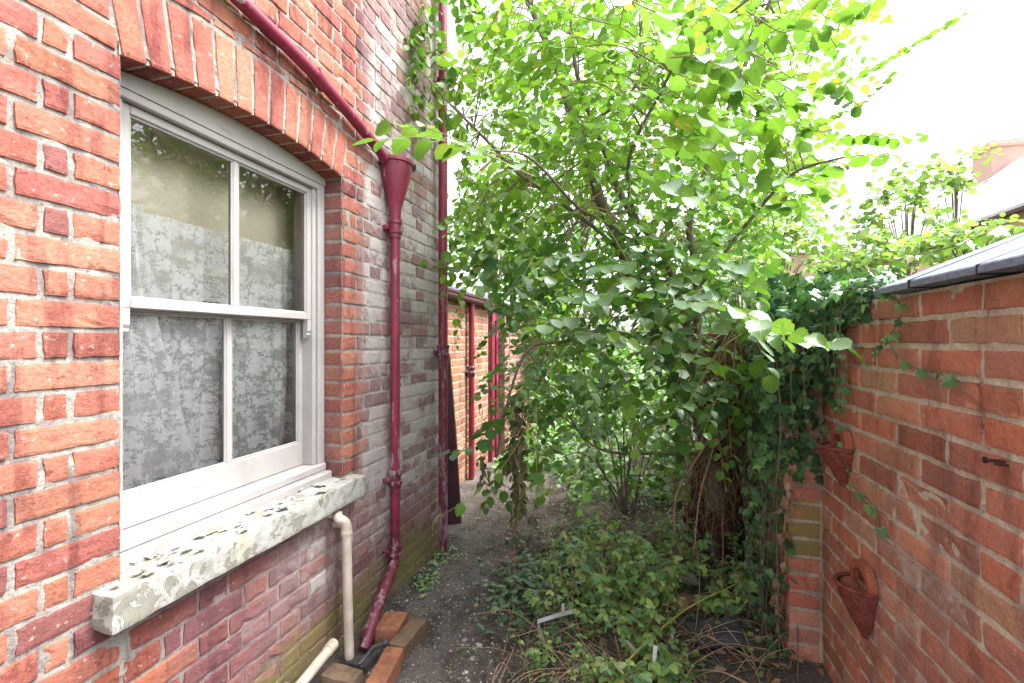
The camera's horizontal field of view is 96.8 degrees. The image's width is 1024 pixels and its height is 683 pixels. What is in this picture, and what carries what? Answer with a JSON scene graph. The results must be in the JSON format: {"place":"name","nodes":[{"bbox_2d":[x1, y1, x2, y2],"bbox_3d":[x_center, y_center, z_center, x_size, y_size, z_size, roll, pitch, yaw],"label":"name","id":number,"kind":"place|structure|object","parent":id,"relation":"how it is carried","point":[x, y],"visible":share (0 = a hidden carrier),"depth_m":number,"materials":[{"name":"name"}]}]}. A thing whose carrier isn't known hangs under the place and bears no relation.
{"place":"outdoors","nodes":[
{"label":"outdoors","id":0,"kind":"place"},
{"bbox_2d":[309,422,832,682],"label":"path","id":1,"kind":"structure","parent":0,"point":[808,673],"depth_m":2.46,"materials":[{"name":"grey gravel"}]},
{"bbox_2d":[320,611,426,682],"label":"gully surround","id":2,"kind":"object","parent":1,"relation":"on","point":[399,634],"visible":0.96,"depth_m":2.08,"materials":[{"name":"brick"}]},
{"bbox_2d":[448,356,461,524],"bbox_3d":[-0.500,0.793,3.670,0.130,1.341,0.186,0,0,-37],"label":"board","id":3,"kind":"object","parent":1,"relation":"on","point":[454,499],"visible":0.55,"depth_m":3.66,"materials":[{"name":"red wood"}]},
{"bbox_2d":[448,286,549,483],"bbox_3d":[-1.105,0.135,6.373,2.320,2.630,5.530,0,0,16],"label":"house extension","id":4,"kind":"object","parent":1,"relation":"on","point":[489,360],"visible":0.28,"depth_m":5.12,"materials":[{"name":"brick"}]},
{"bbox_2d":[465,303,475,478],"bbox_3d":[-0.425,0.510,4.767,0.090,1.840,0.124,0,0,16],"label":"drainpipe","id":5,"kind":"object","parent":4,"relation":"attached to","point":[470,371],"visible":0.92,"depth_m":4.74,"materials":[{"name":"red metal"}]},
{"bbox_2d":[488,312,498,461],"bbox_3d":[-0.239,0.550,5.612,0.100,1.800,0.315,0,0,16],"label":"drainpipe","id":6,"kind":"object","parent":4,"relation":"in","point":[493,360],"depth_m":5.48,"materials":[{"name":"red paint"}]},
{"bbox_2d":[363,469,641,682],"bbox_3d":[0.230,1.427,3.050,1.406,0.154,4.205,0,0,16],"label":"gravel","id":7,"kind":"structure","parent":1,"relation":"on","point":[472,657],"depth_m":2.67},
{"bbox_2d":[510,630,560,673],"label":"bramble","id":8,"kind":"object","parent":1,"relation":"on","point":[533,653],"visible":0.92,"depth_m":1.92,"materials":[{"name":"green plant"}]},
{"bbox_2d":[538,543,559,574],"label":"bramble","id":9,"kind":"object","parent":1,"relation":"on","point":[550,560],"visible":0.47,"depth_m":2.69,"materials":[{"name":"green plant"}]},
{"bbox_2d":[461,514,640,678],"bbox_3d":[0.276,1.361,2.624,1.083,0.203,1.518,0,0,40],"label":"ivy patch","id":10,"kind":"object","parent":1,"relation":"on","point":[527,576],"visible":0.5,"depth_m":2.54,"materials":[{"name":"green plant"}]},
{"bbox_2d":[522,574,582,626],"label":"bramble","id":11,"kind":"object","parent":1,"relation":"on","point":[538,607],"visible":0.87,"depth_m":2.21,"materials":[{"name":"green plant"}]},
{"bbox_2d":[537,603,575,643],"bbox_3d":[0.209,1.298,2.092,0.188,0.174,0.060,0,0,-6],"label":"plastic bracket","id":12,"kind":"object","parent":1,"relation":"on","point":[563,613],"visible":0.83,"depth_m":2.10,"materials":[{"name":"grey plastic"}]},
{"bbox_2d":[546,553,575,600],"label":"bramble","id":13,"kind":"object","parent":1,"relation":"on","point":[557,580],"visible":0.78,"depth_m":2.37,"materials":[{"name":"green plant"}]},
{"bbox_2d":[549,525,590,568],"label":"bramble","id":14,"kind":"object","parent":1,"relation":"on","point":[570,533],"visible":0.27,"depth_m":2.79,"materials":[{"name":"green plant"}]},
{"bbox_2d":[567,623,607,682],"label":"bramble","id":15,"kind":"object","parent":1,"relation":"on","point":[595,671],"visible":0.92,"depth_m":1.79,"materials":[{"name":"green plant"}]},
{"bbox_2d":[566,594,615,643],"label":"bramble","id":16,"kind":"object","parent":1,"relation":"on","point":[585,619],"visible":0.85,"depth_m":2.06,"materials":[{"name":"green plant"}]},
{"bbox_2d":[490,354,696,508],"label":"undergrowth","id":17,"kind":"object","parent":1,"relation":"on","point":[652,480],"visible":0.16,"depth_m":4.74,"materials":[{"name":"green plant"}]},
{"bbox_2d":[547,507,644,591],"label":"bramble","id":18,"kind":"object","parent":1,"relation":"on","point":[639,547],"visible":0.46,"depth_m":2.49,"materials":[{"name":"green plant"}]},
{"bbox_2d":[580,517,624,558],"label":"bramble","id":19,"kind":"object","parent":1,"relation":"on","point":[597,535],"visible":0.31,"depth_m":2.90,"materials":[{"name":"green plant"}]},
{"bbox_2d":[559,521,646,633],"bbox_3d":[0.443,1.151,2.233,0.414,0.467,0.395,0,0,16],"label":"bramble","id":20,"kind":"object","parent":1,"relation":"on","point":[586,568],"visible":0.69,"depth_m":2.21,"materials":[{"name":"green plant"}]},
{"bbox_2d":[405,464,802,682],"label":"ground cover","id":21,"kind":"object","parent":1,"relation":"on","point":[693,654],"visible":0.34,"depth_m":2.42,"materials":[{"name":"green plant"}]},
{"bbox_2d":[562,532,655,620],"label":"bramble","id":22,"kind":"object","parent":1,"relation":"on","point":[587,583],"visible":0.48,"depth_m":2.32,"materials":[{"name":"green plant"}]},
{"bbox_2d":[400,489,823,682],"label":"leaf litter","id":23,"kind":"object","parent":1,"relation":"on","point":[769,675],"visible":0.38,"depth_m":1.98,"materials":[{"name":"plant"}]},
{"bbox_2d":[575,535,668,637],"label":"bramble","id":24,"kind":"object","parent":1,"relation":"on","point":[624,607],"visible":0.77,"depth_m":2.14,"materials":[{"name":"green plant"}]},
{"bbox_2d":[594,655,652,682],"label":"bramble","id":25,"kind":"object","parent":1,"relation":"on","point":[623,670],"visible":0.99,"depth_m":1.71,"materials":[{"name":"green plant"}]},
{"bbox_2d":[608,520,650,568],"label":"bramble","id":26,"kind":"object","parent":1,"relation":"on","point":[626,528],"visible":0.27,"depth_m":2.69,"materials":[{"name":"green plant"}]},
{"bbox_2d":[596,598,665,665],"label":"bramble","id":27,"kind":"object","parent":1,"relation":"on","point":[624,630],"visible":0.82,"depth_m":1.92,"materials":[{"name":"green plant"}]},
{"bbox_2d":[576,499,686,577],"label":"bramble","id":28,"kind":"object","parent":1,"relation":"on","point":[611,529],"visible":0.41,"depth_m":2.53,"materials":[{"name":"green plant"}]},
{"bbox_2d":[464,476,805,682],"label":"dry stems","id":29,"kind":"object","parent":1,"relation":"on","point":[702,636],"visible":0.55,"depth_m":2.01,"materials":[{"name":"plant"}]},
{"bbox_2d":[607,538,683,613],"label":"bramble","id":30,"kind":"object","parent":1,"relation":"on","point":[661,572],"visible":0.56,"depth_m":2.17,"materials":[{"name":"green plant"}]},
{"bbox_2d":[579,516,712,612],"bbox_3d":[0.657,1.143,2.290,0.425,0.499,0.528,0,0,-37],"label":"bramble","id":31,"kind":"object","parent":1,"relation":"on","point":[670,570],"visible":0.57,"depth_m":2.24,"materials":[{"name":"green plant"}]},
{"bbox_2d":[636,627,682,682],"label":"bramble","id":32,"kind":"object","parent":1,"relation":"on","point":[660,671],"visible":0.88,"depth_m":1.75,"materials":[{"name":"green plant"}]},
{"bbox_2d":[652,645,656,662],"bbox_3d":[0.568,1.244,1.810,0.014,0.059,0.032,0,0,32],"label":"plant tag","id":33,"kind":"object","parent":32,"relation":"in","point":[654,655],"visible":0.86,"depth_m":1.81,"materials":[{"name":"white plastic"}]},
{"bbox_2d":[352,0,967,561],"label":"tree","id":34,"kind":"object","parent":1,"relation":"on","point":[734,80],"visible":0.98,"depth_m":2.21,"materials":[{"name":"green plant"}]},
{"bbox_2d":[475,401,539,547],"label":"vine","id":35,"kind":"object","parent":34,"relation":"hanging from","point":[516,463],"visible":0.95,"depth_m":2.21,"materials":[{"name":"green plant"}]},
{"bbox_2d":[513,526,514,573],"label":"bare stem","id":36,"kind":"object","parent":34,"relation":"hanging from","point":[514,550],"visible":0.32,"depth_m":2.35,"materials":[{"name":"brown plant"}]},
{"bbox_2d":[563,0,576,183],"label":"cord","id":37,"kind":"object","parent":34,"relation":"hanging from","point":[572,95],"visible":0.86,"depth_m":2.23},
{"bbox_2d":[673,394,739,560],"bbox_3d":[1.081,0.749,2.518,0.393,0.908,0.026,0,0,-8],"label":"bare stem","id":38,"kind":"object","parent":34,"relation":"attached to","point":[688,472],"visible":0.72,"depth_m":2.50,"materials":[{"name":"brown plant"}]},
{"bbox_2d":[693,407,723,560],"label":"bare stem","id":39,"kind":"object","parent":34,"relation":"attached to","point":[700,496],"visible":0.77,"depth_m":2.50,"materials":[{"name":"brown plant"}]},
{"bbox_2d":[628,530,694,597],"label":"bramble","id":40,"kind":"object","parent":1,"relation":"on","point":[685,566],"visible":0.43,"depth_m":2.43,"materials":[{"name":"green plant"}]},
{"bbox_2d":[642,560,686,645],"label":"bramble","id":41,"kind":"object","parent":1,"relation":"on","point":[671,596],"visible":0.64,"depth_m":2.05,"materials":[{"name":"green plant"}]},
{"bbox_2d":[646,510,684,563],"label":"bramble","id":42,"kind":"object","parent":1,"relation":"on","point":[664,528],"visible":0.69,"depth_m":2.76,"materials":[{"name":"green plant"}]},
{"bbox_2d":[610,581,741,682],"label":"cane","id":43,"kind":"object","parent":1,"relation":"on","point":[640,647],"visible":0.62,"depth_m":2.01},
{"bbox_2d":[626,640,636,651],"bbox_3d":[0.491,1.252,1.870,0.053,0.065,0.016,0,0,-25],"label":"plant tag","id":44,"kind":"object","parent":43,"relation":"on","point":[631,646],"visible":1,"depth_m":1.87,"materials":[{"name":"white plastic"}]},
{"bbox_2d":[660,629,694,682],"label":"bramble","id":45,"kind":"object","parent":1,"relation":"on","point":[685,662],"visible":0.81,"depth_m":1.80,"materials":[{"name":"green plant"}]},
{"bbox_2d":[674,593,695,612],"bbox_3d":[0.856,1.291,2.251,0.096,0.064,0.080,7,7,-36],"label":"brick fragment","id":46,"kind":"object","parent":1,"relation":"on","point":[689,600],"visible":0.64,"depth_m":2.23,"materials":[{"name":"red brick"}]},
{"bbox_2d":[660,518,718,572],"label":"bramble","id":47,"kind":"object","parent":1,"relation":"on","point":[688,557],"visible":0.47,"depth_m":2.69,"materials":[{"name":"green plant"}]},
{"bbox_2d":[681,571,698,585],"bbox_3d":[0.953,1.273,2.449,0.084,0.033,0.072,18,25,-12],"label":"flat stone","id":48,"kind":"object","parent":1,"relation":"on","point":[692,580],"visible":0.72,"depth_m":2.42,"materials":[{"name":"grey stone"}]},
{"bbox_2d":[648,376,759,566],"bbox_3d":[1.295,0.815,2.888,0.779,1.230,0.565,0,0,-6],"label":"tree stump","id":49,"kind":"object","parent":1,"relation":"on","point":[695,480],"visible":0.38,"depth_m":2.80,"materials":[{"name":"brown wood"}]},
{"bbox_2d":[685,556,727,597],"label":"bramble","id":50,"kind":"object","parent":1,"relation":"on","point":[715,574],"visible":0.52,"depth_m":2.39,"materials":[{"name":"green plant"}]},
{"bbox_2d":[685,617,751,648],"bbox_3d":[0.915,1.299,2.030,0.225,0.021,0.164,-6,6,-1],"label":"slate piece","id":51,"kind":"object","parent":1,"relation":"on","point":[737,635],"visible":0.84,"depth_m":2.02,"materials":[{"name":"grey stone"}]},
{"bbox_2d":[693,554,764,624],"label":"bramble","id":52,"kind":"object","parent":1,"relation":"on","point":[720,606],"visible":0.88,"depth_m":2.16,"materials":[{"name":"green plant"}]},
{"bbox_2d":[720,531,755,585],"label":"bramble","id":53,"kind":"object","parent":1,"relation":"on","point":[740,566],"visible":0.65,"depth_m":2.46,"materials":[{"name":"green plant"}]},
{"bbox_2d":[753,589,777,617],"bbox_3d":[1.182,1.206,2.099,0.102,0.014,0.165,10,18,35],"label":"slate piece","id":54,"kind":"object","parent":1,"relation":"on","point":[756,607],"visible":0.15,"depth_m":2.07,"materials":[{"name":"grey stone"}]},
{"bbox_2d":[550,344,686,413],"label":"ground","id":55,"kind":"structure","parent":0,"point":[634,357],"depth_m":28.02,"materials":[{"name":"soil"}]},
{"bbox_2d":[0,0,437,682],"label":"brick house","id":56,"kind":"structure","parent":55,"relation":"on","point":[228,570],"depth_m":1.54,"materials":[{"name":"brick"}]},
{"bbox_2d":[123,202,200,490],"bbox_3d":[-1.206,0.015,1.559,0.020,0.930,0.308,0,0,16],"label":"lace curtain","id":57,"kind":"object","parent":56,"relation":"hanging from","point":[146,371],"visible":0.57,"depth_m":1.51,"materials":[{"name":"white fabric"}]},
{"bbox_2d":[123,211,293,479],"bbox_3d":[-1.158,0.046,1.794,0.076,0.961,0.984,0,0,16],"label":"lace curtain","id":58,"kind":"object","parent":56,"relation":"hanging from","point":[213,345],"visible":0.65,"depth_m":1.77,"materials":[{"name":"white fabric"}]},
{"bbox_2d":[131,120,293,310],"bbox_3d":[-1.215,-0.480,1.812,0.012,0.740,1.030,0,0,16],"label":"roller blind","id":59,"kind":"object","parent":56,"relation":"attached to","point":[176,179],"visible":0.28,"depth_m":1.79,"materials":[{"name":"beige fabric"}]},
{"bbox_2d":[119,71,331,570],"bbox_3d":[-1.067,-0.083,1.738,0.165,1.486,0.957,0,0,16],"label":"window","id":60,"kind":"structure","parent":56,"relation":"in","point":[158,516],"depth_m":1.73,"materials":[{"name":"white paint"}]},
{"bbox_2d":[229,0,388,164],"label":"waste pipe","id":61,"kind":"object","parent":56,"relation":"attached to","point":[268,27],"visible":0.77,"depth_m":1.86,"materials":[{"name":"red metal"}]},
{"bbox_2d":[285,638,338,682],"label":"waste pipe","id":62,"kind":"object","parent":56,"relation":"attached to","point":[330,646],"visible":1,"depth_m":1.89,"materials":[{"name":"beige plastic"}]},
{"bbox_2d":[327,509,353,659],"bbox_3d":[-0.789,1.092,2.054,0.157,0.657,0.072,0,0,16],"label":"waste pipe","id":63,"kind":"object","parent":56,"relation":"attached to","point":[341,519],"visible":0.84,"depth_m":2.03,"materials":[{"name":"beige plastic"}]},
{"bbox_2d":[333,522,352,541],"bbox_3d":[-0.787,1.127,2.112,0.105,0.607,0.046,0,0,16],"label":"bracket","id":64,"kind":"object","parent":56,"relation":"attached to","point":[335,525],"visible":0.1,"depth_m":2.10,"materials":[{"name":"grey plastic"}]},
{"bbox_2d":[358,154,413,651],"bbox_3d":[-0.665,0.232,2.375,0.147,2.460,0.527,0,0,16],"label":"drainpipe","id":65,"kind":"object","parent":56,"relation":"attached to","point":[396,172],"visible":0.98,"depth_m":2.51,"materials":[{"name":"red metal"}]},
{"bbox_2d":[433,0,449,551],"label":"drainpipe","id":66,"kind":"object","parent":56,"relation":"attached to","point":[442,351],"visible":0.64,"depth_m":3.10,"materials":[{"name":"red metal"}]},
{"bbox_2d":[448,131,541,299],"bbox_3d":[-0.327,-1.693,11.127,3.511,6.472,2.712,0,0,-32],"label":"tree","id":67,"kind":"object","parent":55,"relation":"on","point":[454,257],"visible":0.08,"depth_m":10.74,"materials":[{"name":"green plant"}]},
{"bbox_2d":[497,225,599,435],"bbox_3d":[0.380,-0.131,7.450,2.288,3.696,2.434,0,0,16],"label":"shrub","id":68,"kind":"object","parent":55,"relation":"on","point":[543,337],"visible":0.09,"depth_m":6.96,"materials":[{"name":"green plant"}]},
{"bbox_2d":[453,9,699,326],"bbox_3d":[1.493,-2.491,8.924,5.601,8.068,3.887,0,0,2],"label":"tree","id":69,"kind":"object","parent":55,"relation":"on","point":[588,231],"visible":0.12,"depth_m":8.65,"materials":[{"name":"green plant"}]},
{"bbox_2d":[544,258,674,420],"bbox_3d":[1.811,0.782,8.547,2.827,5.482,3.653,0,0,-15],"label":"shrub","id":70,"kind":"object","parent":55,"relation":"on","point":[615,352],"visible":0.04,"depth_m":7.67,"materials":[{"name":"green plant"}]},
{"bbox_2d":[512,328,714,520],"bbox_3d":[0.987,0.765,4.090,2.140,1.705,2.447,0,0,-1],"label":"shrub","id":71,"kind":"object","parent":55,"relation":"on","point":[637,483],"visible":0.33,"depth_m":3.63,"materials":[{"name":"green plant"}]},
{"bbox_2d":[647,193,812,357],"bbox_3d":[4.483,-0.694,9.482,3.920,4.736,3.226,0,0,-45],"label":"shrub","id":72,"kind":"object","parent":55,"relation":"on","point":[760,259],"visible":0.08,"depth_m":8.98,"materials":[{"name":"green plant"}]},
{"bbox_2d":[713,188,855,290],"bbox_3d":[6.014,-0.949,10.107,3.271,4.985,3.011,0,0,16],"label":"tree","id":73,"kind":"object","parent":55,"relation":"on","point":[804,245],"visible":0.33,"depth_m":9.53,"materials":[{"name":"green plant"}]},
{"bbox_2d":[695,233,1023,682],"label":"garden wall","id":74,"kind":"structure","parent":55,"relation":"on","point":[944,560],"depth_m":1.17,"materials":[{"name":"brick"}]},
{"bbox_2d":[769,535,788,656],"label":"dead vine","id":75,"kind":"object","parent":74,"relation":"attached to","point":[783,566],"visible":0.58,"depth_m":1.90,"materials":[{"name":"brown plant"}]},
{"bbox_2d":[816,427,853,486],"bbox_3d":[1.152,0.415,1.642,0.090,0.212,0.149,0,0,16],"label":"wall planter","id":76,"kind":"object","parent":74,"relation":"attached to","point":[834,455],"visible":0.96,"depth_m":1.60,"materials":[{"name":"ceramic"}]},
{"bbox_2d":[691,226,1010,680],"bbox_3d":[1.616,0.568,3.064,0.642,1.782,4.270,0,0,16],"label":"ivy","id":77,"kind":"object","parent":74,"relation":"attached to","point":[840,301],"visible":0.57,"depth_m":1.82,"materials":[{"name":"green plant"}]},
{"bbox_2d":[765,396,796,543],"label":"dead vine","id":78,"kind":"object","parent":77,"relation":"hanging from","point":[790,495],"visible":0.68,"depth_m":1.85,"materials":[{"name":"brown plant"}]},
{"bbox_2d":[832,559,878,639],"bbox_3d":[1.105,0.837,1.486,0.094,0.246,0.157,0,0,16],"label":"wall planter","id":79,"kind":"object","parent":74,"relation":"attached to","point":[860,606],"visible":1,"depth_m":1.45,"materials":[{"name":"ceramic"}]},
{"bbox_2d":[982,457,1008,466],"bbox_3d":[0.983,0.243,0.919,0.044,0.014,0.020,0,0,27],"label":"wall nail","id":80,"kind":"object","parent":74,"relation":"attached to","point":[997,462],"depth_m":0.92,"materials":[{"name":"black metal"}]},
{"bbox_2d":[803,225,921,284],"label":"shrub","id":81,"kind":"object","parent":55,"relation":"on","point":[860,258],"visible":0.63,"depth_m":5.82,"materials":[{"name":"green plant"}]},
{"bbox_2d":[832,152,991,281],"bbox_3d":[5.548,-0.582,6.458,1.672,4.248,1.513,0,0,37],"label":"tree","id":82,"kind":"object","parent":55,"relation":"on","point":[895,185],"visible":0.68,"depth_m":6.48,"materials":[{"name":"green plant"}]},
{"bbox_2d":[875,213,1023,268],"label":"hedge","id":83,"kind":"object","parent":55,"relation":"on","point":[961,233],"visible":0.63,"depth_m":3.61,"materials":[{"name":"green plant"}]},
{"bbox_2d":[906,141,1003,251],"bbox_3d":[7.336,-0.790,7.505,1.520,4.661,1.067,0,0,-37],"label":"tree","id":84,"kind":"object","parent":55,"relation":"on","point":[958,182],"visible":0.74,"depth_m":7.27,"materials":[{"name":"green plant"}]},
{"bbox_2d":[448,0,1023,343],"label":"sky","id":85,"kind":"structure","parent":0,"point":[964,85],"materials":[{"name":"white"}]},
{"bbox_2d":[739,225,871,297],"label":"terraced house","id":86,"kind":"structure","parent":0,"point":[802,256],"depth_m":21.19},
{"bbox_2d":[846,137,1023,284],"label":"terraced house","id":87,"kind":"structure","parent":0,"point":[1001,190],"depth_m":14.76,"materials":[{"name":"white paint"}]}
]}

